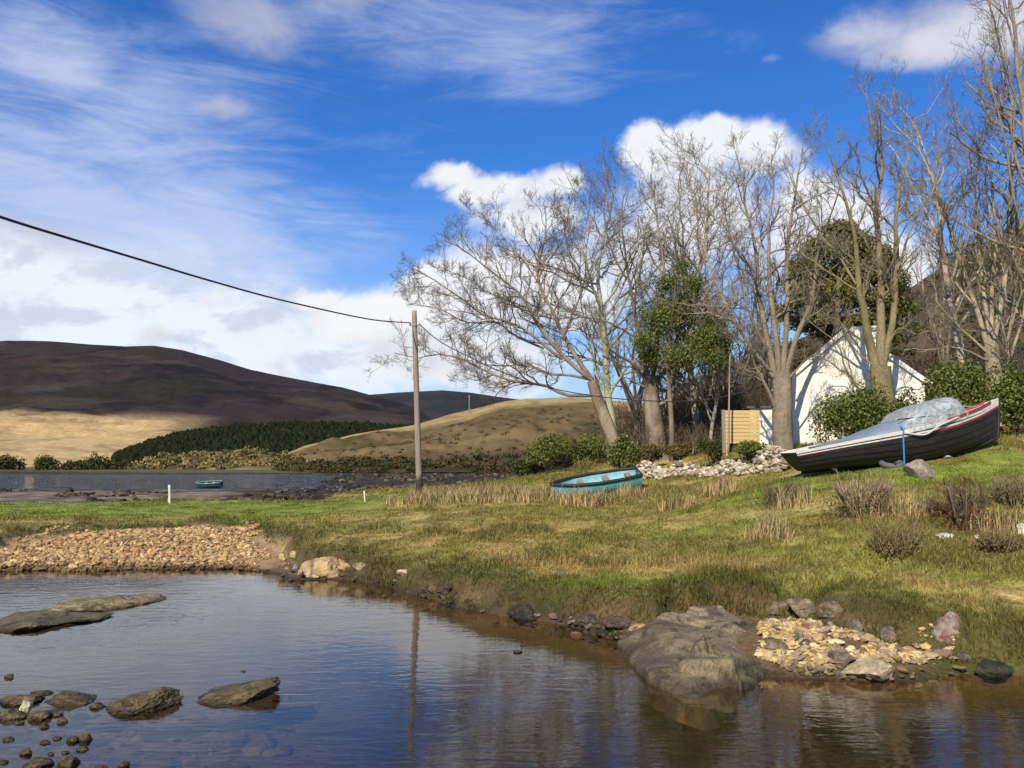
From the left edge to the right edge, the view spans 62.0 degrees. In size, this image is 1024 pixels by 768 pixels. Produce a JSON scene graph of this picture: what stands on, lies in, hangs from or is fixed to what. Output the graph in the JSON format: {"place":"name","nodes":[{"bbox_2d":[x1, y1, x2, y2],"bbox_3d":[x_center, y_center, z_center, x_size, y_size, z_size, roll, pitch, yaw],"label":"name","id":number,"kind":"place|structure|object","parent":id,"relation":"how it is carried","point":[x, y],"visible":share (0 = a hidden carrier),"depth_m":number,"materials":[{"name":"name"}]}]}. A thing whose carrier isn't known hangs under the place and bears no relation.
{"place":"outdoors","nodes":[
{"label":"outdoors","id":0,"kind":"place"},
{"bbox_2d":[0,474,337,489],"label":"lough water","id":1,"kind":"structure","parent":0,"point":[117,481],"depth_m":145.23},
{"bbox_2d":[195,480,222,487],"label":"rowing boat","id":2,"kind":"object","parent":1,"relation":"on","point":[211,484],"visible":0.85,"depth_m":106.70,"materials":[{"name":"teal paint"}]},
{"bbox_2d":[0,341,429,466],"bbox_3d":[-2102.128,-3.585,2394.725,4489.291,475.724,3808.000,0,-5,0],"label":"mountain","id":3,"kind":"structure","parent":0,"point":[62,402],"depth_m":1838.86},
{"bbox_2d":[125,451,304,469],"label":"scrub headland","id":4,"kind":"structure","parent":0,"point":[260,466],"depth_m":299.16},
{"bbox_2d":[124,445,314,469],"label":"headland scrub","id":5,"kind":"object","parent":4,"relation":"on","point":[182,457],"visible":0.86,"depth_m":310.37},
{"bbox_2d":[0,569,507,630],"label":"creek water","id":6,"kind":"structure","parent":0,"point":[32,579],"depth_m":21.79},
{"bbox_2d":[0,709,26,723],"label":"rock","id":7,"kind":"object","parent":6,"relation":"in","point":[10,716],"visible":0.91,"depth_m":10.05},
{"bbox_2d":[0,695,44,708],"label":"rock","id":8,"kind":"object","parent":6,"relation":"in","point":[13,702],"visible":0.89,"depth_m":10.72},
{"bbox_2d":[19,748,31,759],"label":"stone","id":9,"kind":"object","parent":6,"relation":"in","point":[25,754],"visible":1,"depth_m":8.81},
{"bbox_2d":[19,700,33,713],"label":"stone","id":10,"kind":"object","parent":6,"relation":"on","point":[26,706],"visible":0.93,"depth_m":10.27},
{"bbox_2d":[0,610,73,635],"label":"rock","id":11,"kind":"object","parent":6,"relation":"in","point":[22,623],"visible":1,"depth_m":15.80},
{"bbox_2d":[22,757,54,767],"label":"stone","id":12,"kind":"object","parent":6,"relation":"in","point":[39,762],"visible":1,"depth_m":8.49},
{"bbox_2d":[25,710,51,723],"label":"rock","id":13,"kind":"object","parent":6,"relation":"in","point":[39,716],"visible":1,"depth_m":10.02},
{"bbox_2d":[57,756,80,767],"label":"stone","id":14,"kind":"object","parent":6,"relation":"in","point":[70,762],"visible":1,"depth_m":8.51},
{"bbox_2d":[43,690,97,708],"bbox_3d":[-5.598,4.011,10.845,0.640,0.200,0.473,0,-5,0],"label":"rock","id":15,"kind":"object","parent":6,"relation":"in","point":[67,699],"visible":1,"depth_m":10.71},
{"bbox_2d":[77,733,92,745],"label":"stone","id":16,"kind":"object","parent":6,"relation":"in","point":[86,739],"visible":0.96,"depth_m":9.27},
{"bbox_2d":[67,612,113,623],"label":"rock","id":17,"kind":"object","parent":6,"relation":"in","point":[81,617],"visible":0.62,"depth_m":16.48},
{"bbox_2d":[55,595,134,611],"bbox_3d":[-8.916,4.702,18.070,1.846,0.344,1.930,0,-5,0],"label":"rock","id":18,"kind":"object","parent":6,"relation":"in","point":[108,603],"visible":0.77,"depth_m":17.74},
{"bbox_2d":[88,702,106,711],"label":"rock","id":19,"kind":"object","parent":6,"relation":"on","point":[98,706],"visible":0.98,"depth_m":10.50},
{"bbox_2d":[104,686,183,721],"bbox_3d":[-4.571,3.984,10.610,0.920,0.316,0.679,3,-6,-26],"label":"rock","id":20,"kind":"object","parent":6,"relation":"in","point":[147,704],"visible":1,"depth_m":10.43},
{"bbox_2d":[122,594,167,609],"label":"rock","id":21,"kind":"object","parent":6,"relation":"in","point":[138,601],"visible":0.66,"depth_m":18.53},
{"bbox_2d":[182,677,280,710],"bbox_3d":[-3.576,4.012,11.029,1.284,0.286,0.829,4,-7,-39],"label":"rock","id":22,"kind":"object","parent":6,"relation":"in","point":[233,696],"visible":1,"depth_m":10.82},
{"bbox_2d":[372,390,519,420],"bbox_3d":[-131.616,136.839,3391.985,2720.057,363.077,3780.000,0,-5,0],"label":"hill","id":23,"kind":"structure","parent":0,"point":[437,404],"depth_m":3745.91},
{"bbox_2d":[272,397,644,473],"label":"heath hill","id":24,"kind":"structure","parent":0,"point":[581,410],"depth_m":335.74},
{"bbox_2d":[271,408,641,472],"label":"heath scrub","id":25,"kind":"object","parent":24,"relation":"on","point":[365,462],"visible":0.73,"depth_m":275.33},
{"bbox_2d":[0,426,1023,767],"bbox_3d":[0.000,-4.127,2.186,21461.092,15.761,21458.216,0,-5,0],"label":"ground","id":26,"kind":"structure","parent":0,"point":[388,682],"depth_m":13.83,"materials":[{"name":"plant"}]},
{"bbox_2d":[0,454,26,469],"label":"shore bush","id":27,"kind":"object","parent":26,"relation":"on","point":[9,462],"visible":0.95,"depth_m":298.01,"materials":[{"name":"green plant"}]},
{"bbox_2d":[32,455,65,469],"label":"shore bush","id":28,"kind":"object","parent":26,"relation":"on","point":[45,463],"visible":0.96,"depth_m":302.41,"materials":[{"name":"green plant"}]},
{"bbox_2d":[59,460,83,469],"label":"shore bush","id":29,"kind":"object","parent":26,"relation":"on","point":[69,464],"visible":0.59,"depth_m":306.98,"materials":[{"name":"green plant"}]},
{"bbox_2d":[73,451,112,469],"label":"shore bush","id":30,"kind":"object","parent":26,"relation":"on","point":[93,464],"visible":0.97,"depth_m":298.55,"materials":[{"name":"green plant"}]},
{"bbox_2d":[109,459,134,469],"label":"shore bush","id":31,"kind":"object","parent":26,"relation":"on","point":[121,465],"visible":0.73,"depth_m":311.57,"materials":[{"name":"green plant"}]},
{"bbox_2d":[0,521,292,584],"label":"gravel bar","id":32,"kind":"object","parent":26,"relation":"on","point":[52,553],"visible":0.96,"depth_m":26.23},
{"bbox_2d":[0,694,295,767],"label":"bed stones","id":33,"kind":"object","parent":26,"relation":"on","point":[164,754],"visible":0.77,"depth_m":10.54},
{"bbox_2d":[0,473,527,501],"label":"weedy stones","id":34,"kind":"object","parent":26,"relation":"on","point":[342,487],"visible":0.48,"depth_m":90.24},
{"bbox_2d":[297,556,349,577],"bbox_3d":[-5.083,4.939,22.783,1.596,0.701,1.276,0,-5,0],"label":"rock","id":35,"kind":"object","parent":26,"relation":"on","point":[327,567],"visible":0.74,"depth_m":22.49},
{"bbox_2d":[409,310,422,493],"bbox_3d":[-4.504,1.189,40.051,0.728,9.393,0.346,0,-5,0],"label":"utility pole","id":36,"kind":"object","parent":26,"relation":"on","point":[418,458],"visible":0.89,"depth_m":39.98,"materials":[{"name":"grey wood"}]},
{"bbox_2d":[0,215,409,322],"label":"overhead cable","id":37,"kind":"object","parent":36,"relation":"attached to","point":[70,238],"visible":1,"depth_m":20.50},
{"bbox_2d":[420,324,771,401],"bbox_3d":[3.944,-1.068,39.204,16.853,3.842,0.238,-1,-5,7],"label":"service cable","id":38,"kind":"object","parent":36,"relation":"attached to","point":[587,394],"visible":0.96,"depth_m":39.14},
{"bbox_2d":[435,582,452,596],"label":"rock","id":39,"kind":"object","parent":26,"relation":"on","point":[446,587],"visible":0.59,"depth_m":18.63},
{"bbox_2d":[279,564,628,655],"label":"shore pebbles","id":40,"kind":"object","parent":26,"relation":"on","point":[572,634],"visible":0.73,"depth_m":16.42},
{"bbox_2d":[507,601,536,624],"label":"rock","id":41,"kind":"object","parent":40,"relation":"on","point":[523,613],"visible":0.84,"depth_m":16.45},
{"bbox_2d":[362,175,626,464],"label":"bare tree","id":42,"kind":"object","parent":26,"relation":"on","point":[610,431],"visible":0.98,"depth_m":46.02,"materials":[{"name":"grey plant"}]},
{"bbox_2d":[509,457,547,476],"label":"rhododendron bush","id":43,"kind":"object","parent":26,"relation":"on","point":[520,466],"visible":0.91,"depth_m":67.02,"materials":[{"name":"green plant"}]},
{"bbox_2d":[543,452,573,469],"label":"heather bush","id":44,"kind":"object","parent":26,"relation":"on","point":[564,461],"visible":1,"depth_m":57.49,"materials":[{"name":"green plant"}]},
{"bbox_2d":[522,431,608,469],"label":"rhododendron bush","id":45,"kind":"object","parent":26,"relation":"on","point":[543,452],"visible":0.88,"depth_m":65.33,"materials":[{"name":"green plant"}]},
{"bbox_2d":[573,455,599,471],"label":"shrub","id":46,"kind":"object","parent":26,"relation":"on","point":[586,466],"visible":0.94,"depth_m":47.59,"materials":[{"name":"brown plant"}]},
{"bbox_2d":[577,614,598,625],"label":"rock","id":47,"kind":"object","parent":26,"relation":"on","point":[582,620],"visible":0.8,"depth_m":15.33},
{"bbox_2d":[550,466,642,496],"bbox_3d":[3.674,4.396,37.393,4.032,0.785,1.706,-9,10,-5],"label":"rowing boat","id":48,"kind":"object","parent":26,"relation":"on","point":[609,478],"visible":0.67,"depth_m":37.18,"materials":[{"name":"teal paint"}]},
{"bbox_2d":[512,132,701,430],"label":"bare tree","id":49,"kind":"object","parent":26,"relation":"on","point":[607,390],"visible":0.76,"depth_m":47.92,"materials":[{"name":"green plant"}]},
{"bbox_2d":[599,616,633,629],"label":"rock","id":50,"kind":"object","parent":26,"relation":"on","point":[614,622],"visible":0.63,"depth_m":14.82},
{"bbox_2d":[607,432,640,468],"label":"holly bush","id":51,"kind":"object","parent":26,"relation":"on","point":[627,451],"visible":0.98,"depth_m":42.85,"materials":[{"name":"green plant"}]},
{"bbox_2d":[567,240,687,443],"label":"bare tree","id":52,"kind":"object","parent":26,"relation":"on","point":[627,391],"visible":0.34,"depth_m":56.12,"materials":[{"name":"brown plant"}]},
{"bbox_2d":[641,443,663,463],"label":"bramble bush","id":53,"kind":"object","parent":26,"relation":"on","point":[652,452],"visible":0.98,"depth_m":41.74,"materials":[{"name":"brown plant"}]},
{"bbox_2d":[568,131,744,461],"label":"bare tree","id":54,"kind":"object","parent":26,"relation":"on","point":[653,414],"visible":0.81,"depth_m":45.28,"materials":[{"name":"brown plant"}]},
{"bbox_2d":[622,316,702,422],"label":"bare tree","id":55,"kind":"object","parent":26,"relation":"on","point":[662,380],"visible":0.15,"depth_m":52.94,"materials":[{"name":"brown plant"}]},
{"bbox_2d":[645,253,702,408],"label":"bare tree","id":56,"kind":"object","parent":26,"relation":"on","point":[673,364],"visible":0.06,"depth_m":59.98,"materials":[{"name":"brown plant"}]},
{"bbox_2d":[660,441,691,462],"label":"bramble bush","id":57,"kind":"object","parent":26,"relation":"on","point":[677,452],"visible":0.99,"depth_m":39.96,"materials":[{"name":"brown plant"}]},
{"bbox_2d":[628,258,741,461],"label":"holly tree","id":58,"kind":"object","parent":26,"relation":"on","point":[700,344],"visible":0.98,"depth_m":43.68,"materials":[{"name":"green plant"}]},
{"bbox_2d":[610,119,766,452],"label":"bare tree","id":59,"kind":"object","parent":26,"relation":"on","point":[695,410],"visible":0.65,"depth_m":47.52,"materials":[{"name":"brown plant"}]},
{"bbox_2d":[383,474,1023,542],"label":"rushes","id":60,"kind":"object","parent":26,"relation":"on","point":[487,494],"visible":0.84,"depth_m":30.00,"materials":[{"name":"beige plant"}]},
{"bbox_2d":[636,445,788,479],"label":"dry stone wall","id":61,"kind":"structure","parent":26,"relation":"on","point":[776,462],"depth_m":35.47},
{"bbox_2d":[691,436,733,463],"bbox_3d":[9.087,2.953,38.225,2.054,1.308,1.044,0,-5,0],"label":"bramble bush","id":62,"kind":"object","parent":26,"relation":"on","point":[714,445],"visible":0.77,"depth_m":38.12,"materials":[{"name":"green plant"}]},
{"bbox_2d":[695,296,738,434],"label":"bare tree","id":63,"kind":"object","parent":26,"relation":"on","point":[703,371],"visible":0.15,"depth_m":55.04,"materials":[{"name":"brown plant"}]},
{"bbox_2d":[661,227,783,451],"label":"sapling","id":64,"kind":"object","parent":26,"relation":"on","point":[705,403],"visible":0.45,"depth_m":45.17,"materials":[{"name":"brown plant"}]},
{"bbox_2d":[727,355,730,453],"bbox_3d":[9.237,0.876,36.276,0.244,4.209,0.100,0,-5,0],"label":"wooden pole","id":65,"kind":"object","parent":26,"relation":"on","point":[728,447],"visible":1,"depth_m":36.21,"materials":[{"name":"brown wood"}]},
{"bbox_2d":[674,227,784,404],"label":"bare tree","id":66,"kind":"object","parent":26,"relation":"on","point":[745,352],"visible":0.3,"depth_m":53.87,"materials":[{"name":"brown plant"}]},
{"bbox_2d":[721,410,759,454],"bbox_3d":[9.910,2.103,36.899,1.642,1.966,0.170,0,-5,0],"label":"timber screen","id":67,"kind":"object","parent":26,"relation":"on","point":[744,424],"visible":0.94,"depth_m":36.87,"materials":[{"name":"beige wood"}]},
{"bbox_2d":[699,283,781,397],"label":"bare tree","id":68,"kind":"object","parent":26,"relation":"on","point":[733,365],"visible":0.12,"depth_m":57.81,"materials":[{"name":"brown plant"}]},
{"bbox_2d":[609,605,883,740],"bbox_3d":[3.078,4.290,13.285,2.842,1.030,5.947,0,-5,0],"label":"rock outcrop","id":69,"kind":"object","parent":26,"relation":"on","point":[694,667],"visible":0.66,"depth_m":11.89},
{"bbox_2d":[733,439,769,463],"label":"bramble bush","id":70,"kind":"object","parent":26,"relation":"on","point":[750,449],"visible":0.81,"depth_m":36.07,"materials":[{"name":"green plant"}]},
{"bbox_2d":[660,102,869,449],"bbox_3d":[10.955,-4.595,37.202,8.614,16.584,5.720,0,-5,0],"label":"bare tree","id":71,"kind":"object","parent":26,"relation":"on","point":[781,375],"visible":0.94,"depth_m":36.74,"materials":[{"name":"brown plant"}]},
{"bbox_2d":[736,270,798,399],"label":"bare tree","id":72,"kind":"object","parent":26,"relation":"on","point":[765,373],"visible":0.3,"depth_m":54.15,"materials":[{"name":"brown plant"}]},
{"bbox_2d":[764,638,788,649],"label":"rock","id":73,"kind":"object","parent":26,"relation":"on","point":[773,644],"visible":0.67,"depth_m":12.65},
{"bbox_2d":[766,600,788,614],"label":"rock","id":74,"kind":"object","parent":26,"relation":"on","point":[780,604],"visible":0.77,"depth_m":15.22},
{"bbox_2d":[744,477,813,506],"bbox_3d":[7.491,3.126,23.865,1.927,1.047,1.365,0,-5,0],"label":"shrub","id":75,"kind":"object","parent":26,"relation":"on","point":[768,496],"visible":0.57,"depth_m":23.92,"materials":[{"name":"brown plant"}]},
{"bbox_2d":[785,598,816,618],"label":"rock","id":76,"kind":"object","parent":26,"relation":"on","point":[801,607],"visible":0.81,"depth_m":14.70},
{"bbox_2d":[614,331,1023,462],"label":"undergrowth","id":77,"kind":"object","parent":26,"relation":"on","point":[683,430],"visible":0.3,"depth_m":47.83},
{"bbox_2d":[816,600,841,618],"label":"rock","id":78,"kind":"object","parent":26,"relation":"on","point":[828,609],"visible":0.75,"depth_m":14.22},
{"bbox_2d":[747,325,932,447],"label":"cottage","id":79,"kind":"structure","parent":26,"relation":"on","point":[812,382],"depth_m":38.57,"materials":[{"name":"paint"}]},
{"bbox_2d":[828,651,853,667],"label":"rock","id":80,"kind":"object","parent":26,"relation":"on","point":[844,658],"visible":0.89,"depth_m":12.20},
{"bbox_2d":[770,218,925,346],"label":"pine tree","id":81,"kind":"object","parent":26,"relation":"on","point":[842,291],"visible":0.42,"depth_m":46.60,"materials":[{"name":"green plant"}]},
{"bbox_2d":[806,375,899,443],"bbox_3d":[13.324,1.243,33.140,3.724,3.132,2.058,0,-5,0],"label":"laurel bush","id":82,"kind":"object","parent":26,"relation":"on","point":[852,413],"visible":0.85,"depth_m":32.88,"materials":[{"name":"green plant"}]},
{"bbox_2d":[849,619,863,630],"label":"stone","id":83,"kind":"object","parent":26,"relation":"on","point":[854,623],"visible":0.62,"depth_m":13.50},
{"bbox_2d":[753,615,966,691],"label":"cobbles","id":84,"kind":"object","parent":26,"relation":"on","point":[812,659],"visible":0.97,"depth_m":12.62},
{"bbox_2d":[760,69,960,412],"bbox_3d":[14.773,-5.678,35.130,8.377,17.225,5.826,-1,-5,11],"label":"bare tree","id":85,"kind":"object","parent":26,"relation":"on","point":[879,368],"visible":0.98,"depth_m":35.09,"materials":[{"name":"brown plant"}]},
{"bbox_2d":[817,467,911,521],"bbox_3d":[8.600,2.779,20.776,2.397,1.495,1.785,-2,-6,22],"label":"shrub","id":86,"kind":"object","parent":26,"relation":"on","point":[857,501],"visible":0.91,"depth_m":20.63,"materials":[{"name":"brown plant"}]},
{"bbox_2d":[841,656,894,682],"bbox_3d":[4.995,4.065,11.936,0.597,0.449,0.529,4,-6,-34],"label":"rock","id":87,"kind":"object","parent":26,"relation":"on","point":[877,670],"visible":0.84,"depth_m":11.84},
{"bbox_2d":[879,626,896,642],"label":"rock","id":88,"kind":"object","parent":26,"relation":"on","point":[887,632],"visible":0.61,"depth_m":13.15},
{"bbox_2d":[780,397,999,473],"bbox_3d":[12.370,1.667,27.518,6.969,2.474,2.284,0,-5,0],"label":"black boat","id":89,"kind":"object","parent":26,"relation":"on","point":[942,426],"visible":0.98,"depth_m":26.78,"materials":[{"name":"paint"}]},
{"bbox_2d":[878,460,903,467],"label":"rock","id":90,"kind":"object","parent":26,"relation":"on","point":[884,464],"visible":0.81,"depth_m":26.50,"materials":[{"name":"stone"}]},
{"bbox_2d":[850,513,940,563],"bbox_3d":[7.926,3.218,17.519,1.938,1.100,1.316,0,-5,0],"label":"shrub","id":91,"kind":"object","parent":26,"relation":"on","point":[890,538],"visible":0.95,"depth_m":17.39,"materials":[{"name":"brown plant"}]},
{"bbox_2d":[895,387,924,419],"bbox_3d":[15.943,1.336,34.757,1.926,2.499,1.506,0,-5,0],"label":"laurel bush","id":92,"kind":"object","parent":26,"relation":"on","point":[901,403],"visible":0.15,"depth_m":34.77,"materials":[{"name":"green plant"}]},
{"bbox_2d":[903,459,935,478],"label":"rock","id":93,"kind":"object","parent":26,"relation":"on","point":[919,468],"visible":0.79,"depth_m":24.64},
{"bbox_2d":[844,0,1023,426],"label":"bare tree","id":94,"kind":"object","parent":26,"relation":"on","point":[990,348],"visible":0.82,"depth_m":38.35,"materials":[{"name":"brown plant"}]},
{"bbox_2d":[903,218,968,368],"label":"bare tree","id":95,"kind":"object","parent":26,"relation":"on","point":[943,351],"visible":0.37,"depth_m":52.51,"materials":[{"name":"brown plant"}]},
{"bbox_2d":[917,496,954,517],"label":"shrub","id":96,"kind":"object","parent":26,"relation":"on","point":[936,506],"visible":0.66,"depth_m":20.13,"materials":[{"name":"brown plant"}]},
{"bbox_2d":[862,47,1012,369],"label":"bare tree","id":97,"kind":"object","parent":26,"relation":"on","point":[950,299],"visible":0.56,"depth_m":41.83,"materials":[{"name":"brown plant"}]},
{"bbox_2d":[932,611,961,642],"bbox_3d":[6.631,3.774,13.048,0.404,0.597,0.303,2,-6,-19],"label":"rock","id":98,"kind":"object","parent":26,"relation":"on","point":[943,630],"visible":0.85,"depth_m":12.96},
{"bbox_2d":[919,352,991,407],"bbox_3d":[18.056,0.607,34.685,2.864,3.805,2.436,0,-5,0],"label":"laurel bush","id":99,"kind":"object","parent":26,"relation":"on","point":[959,386],"visible":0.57,"depth_m":34.25,"materials":[{"name":"green plant"}]},
{"bbox_2d":[956,651,974,663],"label":"rock","id":100,"kind":"object","parent":26,"relation":"on","point":[967,657],"visible":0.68,"depth_m":12.56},
{"bbox_2d":[929,471,1006,531],"bbox_3d":[10.133,2.784,18.872,1.390,1.748,1.196,3,-6,-32],"label":"shrub","id":101,"kind":"object","parent":26,"relation":"on","point":[963,514],"visible":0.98,"depth_m":18.77,"materials":[{"name":"brown plant"}]},
{"bbox_2d":[937,0,1023,334],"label":"bare tree","id":102,"kind":"object","parent":26,"relation":"on","point":[1016,139],"visible":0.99,"depth_m":35.49,"materials":[{"name":"brown plant"}]},
{"bbox_2d":[951,230,1023,368],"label":"bare tree","id":103,"kind":"object","parent":26,"relation":"on","point":[1002,327],"visible":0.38,"depth_m":54.57,"materials":[{"name":"brown plant"}]},
{"bbox_2d":[963,523,1023,554],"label":"shrub","id":104,"kind":"object","parent":26,"relation":"on","point":[992,542],"visible":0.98,"depth_m":17.23,"materials":[{"name":"brown plant"}]},
{"bbox_2d":[974,658,1013,681],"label":"rock","id":105,"kind":"object","parent":26,"relation":"on","point":[991,670],"visible":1,"depth_m":12.13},
{"bbox_2d":[978,356,1023,434],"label":"laurel bush","id":106,"kind":"object","parent":26,"relation":"on","point":[1008,391],"visible":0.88,"depth_m":32.44,"materials":[{"name":"green plant"}]},
{"bbox_2d":[979,468,1023,508],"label":"shrub","id":107,"kind":"object","parent":26,"relation":"on","point":[1004,496],"visible":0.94,"depth_m":21.02,"materials":[{"name":"beige plant"}]},
{"bbox_2d":[0,423,1023,664],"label":"grass","id":108,"kind":"structure","parent":0,"point":[702,567],"depth_m":20.51,"materials":[{"name":"plant"}]},
{"bbox_2d":[0,0,1023,401],"label":"sky","id":109,"kind":"structure","parent":0,"point":[289,150],"materials":[{"name":"blue"}]},
{"bbox_2d":[603,234,1023,458],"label":"wooded hillside","id":110,"kind":"structure","parent":0,"point":[919,341],"depth_m":114.82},
{"bbox_2d":[618,218,1023,439],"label":"hillside scrub","id":111,"kind":"object","parent":110,"relation":"on","point":[809,354],"visible":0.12,"depth_m":118.33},
{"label":"forest hill","id":112,"kind":"structure","parent":0,"visible":0},
{"bbox_2d":[110,419,413,463],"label":"conifer wood","id":113,"kind":"object","parent":112,"relation":"on","point":[279,436],"visible":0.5,"depth_m":571.32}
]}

